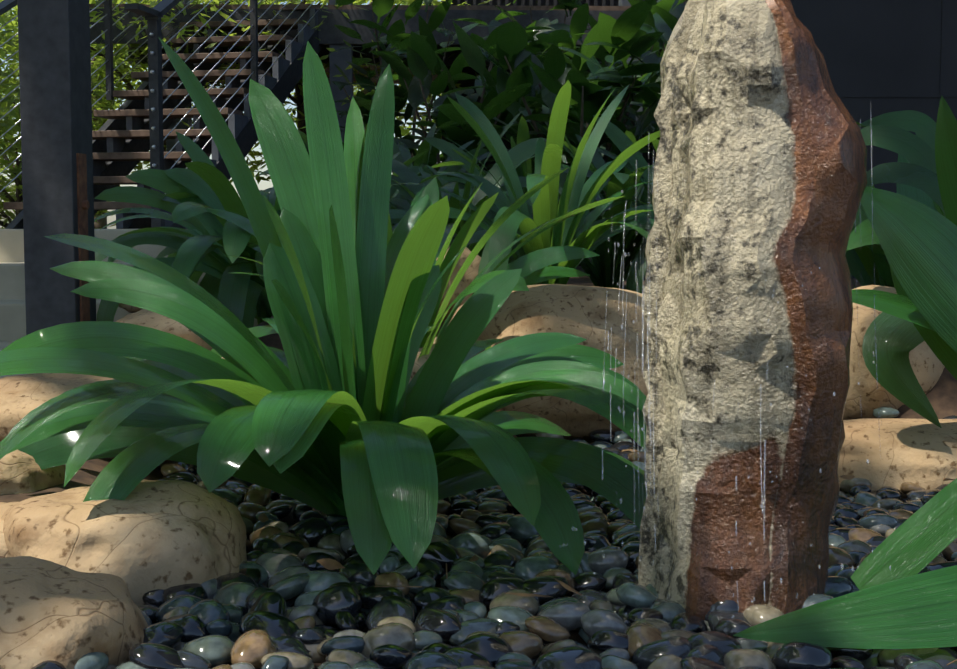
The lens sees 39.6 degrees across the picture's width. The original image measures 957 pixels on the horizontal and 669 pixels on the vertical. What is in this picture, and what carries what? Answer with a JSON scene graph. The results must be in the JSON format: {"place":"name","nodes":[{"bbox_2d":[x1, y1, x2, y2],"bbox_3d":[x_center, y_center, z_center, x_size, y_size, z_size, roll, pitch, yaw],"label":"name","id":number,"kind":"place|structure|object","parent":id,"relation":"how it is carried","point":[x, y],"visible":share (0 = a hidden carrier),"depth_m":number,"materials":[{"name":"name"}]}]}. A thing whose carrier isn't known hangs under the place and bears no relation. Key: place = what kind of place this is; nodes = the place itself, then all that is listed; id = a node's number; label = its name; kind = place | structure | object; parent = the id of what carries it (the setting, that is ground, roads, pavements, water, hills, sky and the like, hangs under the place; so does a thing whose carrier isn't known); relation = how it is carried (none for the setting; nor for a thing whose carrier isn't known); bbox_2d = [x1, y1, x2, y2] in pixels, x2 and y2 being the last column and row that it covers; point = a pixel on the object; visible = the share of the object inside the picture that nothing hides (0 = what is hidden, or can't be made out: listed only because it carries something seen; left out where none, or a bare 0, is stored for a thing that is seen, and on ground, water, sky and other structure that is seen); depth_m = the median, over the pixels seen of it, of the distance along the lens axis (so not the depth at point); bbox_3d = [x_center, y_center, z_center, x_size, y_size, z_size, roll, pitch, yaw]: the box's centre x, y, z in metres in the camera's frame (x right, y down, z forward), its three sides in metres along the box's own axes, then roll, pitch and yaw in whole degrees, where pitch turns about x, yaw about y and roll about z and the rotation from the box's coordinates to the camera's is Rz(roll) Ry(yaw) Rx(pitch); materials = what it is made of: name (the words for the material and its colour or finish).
{"place":"outdoors","nodes":[
{"label":"outdoors","id":0,"kind":"place"},
{"bbox_2d":[2,153,89,349],"bbox_3d":[-1.329,-0.240,4.225,0.360,0.660,0.260,1,5,6],"label":"post","id":1,"kind":"object","parent":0,"point":[83,206],"visible":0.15,"depth_m":4.18,"materials":[{"name":"brown wood"}]},
{"bbox_2d":[0,0,318,193],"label":"stair balustrade cables","id":2,"kind":"object","parent":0,"point":[153,109],"visible":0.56,"depth_m":9.54,"materials":[{"name":"silver metal"}]},
{"bbox_2d":[5,27,323,228],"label":"steel stair stringers","id":3,"kind":"object","parent":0,"point":[246,139],"visible":0.08,"depth_m":10.42,"materials":[{"name":"black metal"}]},
{"bbox_2d":[3,4,311,209],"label":"timber stair treads","id":4,"kind":"object","parent":3,"relation":"attached to","point":[229,57],"visible":0.48,"depth_m":10.35,"materials":[{"name":"brown wood"}]},
{"bbox_2d":[93,8,317,228],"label":"grey stair cleats","id":5,"kind":"object","parent":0,"point":[237,123],"visible":0.35,"depth_m":10.35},
{"bbox_2d":[0,0,440,228],"label":"sky","id":6,"kind":"structure","parent":0,"point":[262,185],"materials":[{"name":"white"}]},
{"bbox_2d":[89,4,630,83],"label":"deck boards","id":7,"kind":"object","parent":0,"point":[451,7],"depth_m":11.78,"materials":[{"name":"brown wood"}]},
{"bbox_2d":[0,257,956,668],"bbox_3d":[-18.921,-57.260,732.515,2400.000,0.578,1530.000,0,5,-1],"label":"ground","id":8,"kind":"structure","parent":0,"point":[942,395],"depth_m":3.57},
{"bbox_2d":[0,87,22,227],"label":"shrub","id":9,"kind":"object","parent":8,"relation":"on","point":[18,181],"visible":0.17,"depth_m":11.43,"materials":[{"name":"plant"}]},
{"bbox_2d":[0,449,65,494],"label":"boulder","id":10,"kind":"object","parent":8,"relation":"on","point":[21,472],"visible":0.23,"depth_m":2.81,"materials":[{"name":"stone"}]},
{"bbox_2d":[0,373,114,458],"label":"flat boulder","id":11,"kind":"object","parent":8,"relation":"on","point":[22,396],"visible":0.12,"depth_m":3.29,"materials":[{"name":"stone"}]},
{"bbox_2d":[0,1,120,201],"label":"bamboo","id":12,"kind":"object","parent":8,"relation":"on","point":[2,169],"depth_m":12.98,"materials":[{"name":"green plant"}]},
{"bbox_2d":[0,556,147,668],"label":"boulder","id":13,"kind":"object","parent":8,"relation":"on","point":[67,617],"visible":0.96,"depth_m":1.92,"materials":[{"name":"stone"}]},
{"bbox_2d":[0,12,149,228],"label":"bamboo","id":14,"kind":"object","parent":8,"relation":"on","point":[6,126],"visible":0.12,"depth_m":10.91,"materials":[{"name":"green plant"}]},
{"bbox_2d":[2,2,149,167],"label":"bamboo","id":15,"kind":"object","parent":8,"relation":"on","point":[94,59],"depth_m":13.82,"materials":[{"name":"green plant"}]},
{"bbox_2d":[1,479,246,604],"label":"boulder","id":16,"kind":"object","parent":8,"relation":"on","point":[143,538],"visible":0.58,"depth_m":2.30,"materials":[{"name":"stone"}]},
{"bbox_2d":[0,502,17,556],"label":"boulder","id":17,"kind":"object","parent":16,"relation":"on","point":[4,507],"visible":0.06,"depth_m":2.38,"materials":[{"name":"stone"}]},
{"bbox_2d":[0,229,257,377],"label":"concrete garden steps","id":18,"kind":"structure","parent":8,"relation":"on","point":[12,303],"depth_m":5.37,"materials":[{"name":"grey concrete"}]},
{"bbox_2d":[17,0,95,334],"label":"column","id":19,"kind":"structure","parent":18,"relation":"on","point":[55,83],"depth_m":4.12,"materials":[{"name":"grey metal"}]},
{"bbox_2d":[0,0,258,227],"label":"railing post","id":20,"kind":"object","parent":8,"relation":"on","point":[155,14],"visible":0.79,"depth_m":8.50,"materials":[{"name":"black metal"}]},
{"bbox_2d":[118,274,156,312],"bbox_3d":[-1.112,-0.140,4.469,0.237,0.151,0.271,-2,5,-23],"label":"boulder","id":21,"kind":"object","parent":8,"relation":"on","point":[130,308],"visible":0.12,"depth_m":4.35,"materials":[{"name":"stone"}]},
{"bbox_2d":[0,0,299,215],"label":"tree foliage","id":22,"kind":"object","parent":8,"relation":"on","point":[11,23],"visible":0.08,"depth_m":13.16,"materials":[{"name":"green plant"}]},
{"bbox_2d":[90,0,235,151],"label":"tree trunk","id":23,"kind":"object","parent":8,"relation":"on","point":[129,85],"visible":0.02,"depth_m":12.66,"materials":[{"name":"plant"}]},
{"bbox_2d":[0,0,327,228],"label":"tree foliage","id":24,"kind":"object","parent":8,"relation":"on","point":[6,68],"depth_m":20.58,"materials":[{"name":"green plant"}]},
{"bbox_2d":[115,309,212,350],"bbox_3d":[-0.912,0.010,3.962,0.380,0.217,0.409,0,5,-1],"label":"boulder","id":25,"kind":"object","parent":8,"relation":"on","point":[148,318],"visible":0.12,"depth_m":3.79,"materials":[{"name":"stone"}]},
{"bbox_2d":[94,161,280,327],"bbox_3d":[-0.970,-0.227,4.509,0.824,0.698,1.215,0,5,-1],"label":"clivia plant","id":26,"kind":"object","parent":8,"relation":"on","point":[243,299],"visible":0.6,"depth_m":4.35,"materials":[{"name":"green plant"}]},
{"bbox_2d":[0,0,402,212],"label":"tree foliage","id":27,"kind":"object","parent":8,"relation":"on","point":[119,85],"visible":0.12,"depth_m":11.73,"materials":[{"name":"green plant"}]},
{"bbox_2d":[94,132,406,323],"bbox_3d":[-0.763,-0.373,5.025,1.168,0.789,1.066,1,5,15],"label":"clivia plant","id":28,"kind":"object","parent":8,"relation":"on","point":[209,283],"visible":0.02,"depth_m":4.75,"materials":[{"name":"green plant"}]},
{"bbox_2d":[94,0,440,223],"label":"tree foliage","id":29,"kind":"object","parent":8,"relation":"on","point":[404,132],"depth_m":18.30,"materials":[{"name":"green plant"}]},
{"bbox_2d":[100,0,509,201],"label":"tree foliage","id":30,"kind":"object","parent":8,"relation":"on","point":[435,2],"visible":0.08,"depth_m":13.73,"materials":[{"name":"green plant"}]},
{"bbox_2d":[204,0,407,134],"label":"shrub","id":31,"kind":"object","parent":8,"relation":"on","point":[298,101],"visible":0.02,"depth_m":14.18,"materials":[{"name":"plant"}]},
{"bbox_2d":[292,1,440,143],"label":"tree foliage","id":32,"kind":"object","parent":8,"relation":"on","point":[397,118],"depth_m":22.68,"materials":[{"name":"green plant"}]},
{"bbox_2d":[251,129,498,225],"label":"clivia plant","id":33,"kind":"object","parent":8,"relation":"on","point":[395,192],"visible":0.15,"depth_m":6.17,"materials":[{"name":"green plant"}]},
{"bbox_2d":[300,0,488,173],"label":"shrub","id":34,"kind":"object","parent":8,"relation":"on","point":[396,30],"depth_m":10.69,"materials":[{"name":"green plant"}]},
{"bbox_2d":[165,0,643,153],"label":"grey deck posts","id":35,"kind":"object","parent":8,"relation":"on","point":[338,58],"visible":0.04,"depth_m":11.84,"materials":[{"name":"metal"}]},
{"bbox_2d":[89,0,664,65],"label":"steel deck fascia","id":36,"kind":"object","parent":35,"relation":"on","point":[330,32],"visible":0.13,"depth_m":11.78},
{"bbox_2d":[409,337,436,382],"bbox_3d":[-0.305,0.194,3.977,0.627,0.413,0.446,0,5,-1],"label":"slab boulder","id":37,"kind":"object","parent":8,"relation":"on","point":[421,361],"depth_m":3.76,"materials":[{"name":"stone"}]},
{"bbox_2d":[391,122,509,208],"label":"clivia plant","id":38,"kind":"object","parent":8,"relation":"on","point":[404,155],"visible":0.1,"depth_m":7.56,"materials":[{"name":"green plant"}]},
{"bbox_2d":[345,20,566,185],"bbox_3d":[-0.060,-1.440,9.446,1.717,1.762,1.605,0,5,-1],"label":"shrub","id":39,"kind":"object","parent":8,"relation":"on","point":[424,60],"depth_m":9.11,"materials":[{"name":"green plant"}]},
{"bbox_2d":[436,245,480,320],"bbox_3d":[-0.106,-0.149,4.349,0.271,0.284,0.283,-2,5,-28],"label":"boulder","id":40,"kind":"object","parent":8,"relation":"on","point":[470,275],"visible":0.19,"depth_m":4.23,"materials":[{"name":"stone"}]},
{"bbox_2d":[389,111,557,245],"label":"clivia plant","id":41,"kind":"object","parent":8,"relation":"on","point":[521,153],"visible":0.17,"depth_m":5.70,"materials":[{"name":"green plant"}]},
{"bbox_2d":[0,406,956,668],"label":"pebble bed","id":42,"kind":"object","parent":8,"relation":"on","point":[282,598],"visible":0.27,"depth_m":2.22,"materials":[{"name":"grey stone"}]},
{"bbox_2d":[0,37,646,574],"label":"clivia plant","id":43,"kind":"object","parent":42,"relation":"on","point":[330,409],"visible":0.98,"depth_m":2.76,"materials":[{"name":"green plant"}]},
{"bbox_2d":[203,166,623,360],"bbox_3d":[-0.230,-0.074,3.851,1.224,0.848,1.328,4,6,38],"label":"plant","id":44,"kind":"object","parent":42,"relation":"on","point":[533,267],"visible":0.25,"depth_m":3.83,"materials":[{"name":"green plant"}]},
{"bbox_2d":[241,475,956,665],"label":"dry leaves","id":45,"kind":"object","parent":42,"relation":"on","point":[329,564],"visible":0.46,"depth_m":2.36,"materials":[{"name":"brown plant"}]},
{"bbox_2d":[638,0,867,619],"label":"stone pillar","id":46,"kind":"structure","parent":42,"relation":"on","point":[761,161],"depth_m":2.12,"materials":[{"name":"stone"}]},
{"bbox_2d":[602,107,881,608],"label":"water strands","id":47,"kind":"object","parent":46,"relation":"attached to","point":[650,423],"visible":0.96,"depth_m":2.17,"materials":[{"name":"white"}]},
{"bbox_2d":[733,478,956,648],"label":"broadleaf plant","id":48,"kind":"object","parent":42,"relation":"on","point":[902,603],"visible":1,"depth_m":1.99,"materials":[{"name":"green plant"}]},
{"bbox_2d":[852,96,956,379],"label":"broad leaf plant","id":49,"kind":"object","parent":42,"relation":"on","point":[917,240],"visible":0.85,"depth_m":3.00,"materials":[{"name":"green plant"}]},
{"bbox_2d":[419,116,607,264],"bbox_3d":[0.257,-0.630,6.603,1.214,0.848,1.102,-2,5,-20],"label":"clivia plant","id":50,"kind":"object","parent":8,"relation":"on","point":[454,152],"visible":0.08,"depth_m":6.54,"materials":[{"name":"green plant"}]},
{"bbox_2d":[391,80,659,284],"bbox_3d":[0.209,-0.455,4.501,1.271,0.841,1.254,0,5,-1],"label":"clivia plant","id":51,"kind":"object","parent":8,"relation":"on","point":[577,230],"visible":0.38,"depth_m":4.50,"materials":[{"name":"green plant"}]},
{"bbox_2d":[486,0,594,165],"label":"shrub","id":52,"kind":"object","parent":8,"relation":"on","point":[569,5],"depth_m":10.68,"materials":[{"name":"green plant"}]},
{"bbox_2d":[448,284,647,440],"bbox_3d":[0.324,0.102,4.036,0.858,0.515,0.496,0,5,-1],"label":"slab boulder","id":53,"kind":"object","parent":8,"relation":"on","point":[579,311],"visible":0.19,"depth_m":3.85,"materials":[{"name":"stone"}]},
{"bbox_2d":[432,0,666,265],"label":"shrub","id":54,"kind":"object","parent":8,"relation":"on","point":[556,72],"depth_m":7.33,"materials":[{"name":"green plant"}]},
{"bbox_2d":[466,135,654,288],"bbox_3d":[0.465,-0.499,5.157,1.152,0.726,1.225,0,5,-1],"label":"clivia plant","id":55,"kind":"object","parent":8,"relation":"on","point":[604,270],"visible":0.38,"depth_m":5.12,"materials":[{"name":"green plant"}]},
{"bbox_2d":[441,0,687,219],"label":"house wall battens","id":56,"kind":"object","parent":8,"relation":"on","point":[649,159],"depth_m":14.82,"materials":[{"name":"black wood"}]},
{"bbox_2d":[502,108,649,173],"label":"clivia plant","id":57,"kind":"object","parent":8,"relation":"on","point":[563,158],"visible":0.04,"depth_m":7.76,"materials":[{"name":"green plant"}]},
{"bbox_2d":[478,0,684,195],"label":"shrub","id":58,"kind":"object","parent":8,"relation":"on","point":[582,18],"depth_m":9.65,"materials":[{"name":"green plant"}]},
{"bbox_2d":[528,130,651,275],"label":"clivia plant","id":59,"kind":"object","parent":8,"relation":"on","point":[598,161],"visible":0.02,"depth_m":6.37,"materials":[{"name":"green plant"}]},
{"bbox_2d":[572,0,685,172],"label":"shrub","id":60,"kind":"object","parent":8,"relation":"on","point":[660,18],"depth_m":7.84,"materials":[{"name":"green plant"}]},
{"bbox_2d":[607,0,687,159],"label":"shrub","id":61,"kind":"object","parent":8,"relation":"on","point":[640,33],"depth_m":10.74,"materials":[{"name":"green plant"}]},
{"bbox_2d":[534,115,854,293],"bbox_3d":[0.854,-0.434,5.062,1.202,0.812,1.042,4,6,39],"label":"clivia plant","id":62,"kind":"object","parent":8,"relation":"on","point":[619,138],"depth_m":5.06,"materials":[{"name":"green plant"}]},
{"bbox_2d":[790,0,956,277],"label":"house wall","id":63,"kind":"structure","parent":8,"relation":"on","point":[881,57],"depth_m":6.11,"materials":[{"name":"black paint"}]},
{"bbox_2d":[845,154,937,287],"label":"broad leaf plant","id":64,"kind":"object","parent":8,"relation":"on","point":[871,265],"visible":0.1,"depth_m":4.39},
{"bbox_2d":[843,285,944,419],"bbox_3d":[1.127,0.080,3.787,0.407,0.442,0.418,-3,5,-34],"label":"boulder","id":65,"kind":"object","parent":8,"relation":"on","point":[927,366],"visible":0.15,"depth_m":3.60,"materials":[{"name":"stone"}]},
{"bbox_2d":[846,122,945,263],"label":"broad leaf plant","id":66,"kind":"object","parent":8,"relation":"on","point":[863,232],"visible":0.12,"depth_m":3.70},
{"bbox_2d":[838,418,956,499],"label":"slab boulder","id":67,"kind":"object","parent":8,"relation":"on","point":[922,453],"visible":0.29,"depth_m":3.27,"materials":[{"name":"stone"}]},
{"bbox_2d":[858,110,943,427],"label":"plant","id":68,"kind":"object","parent":8,"relation":"on","point":[897,340],"visible":0.65,"depth_m":3.71,"materials":[{"name":"green plant"}]},
{"bbox_2d":[560,191,890,618],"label":"water droplets","id":69,"kind":"object","parent":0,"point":[867,460],"visible":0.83,"depth_m":2.10,"materials":[{"name":"white"}]}
]}

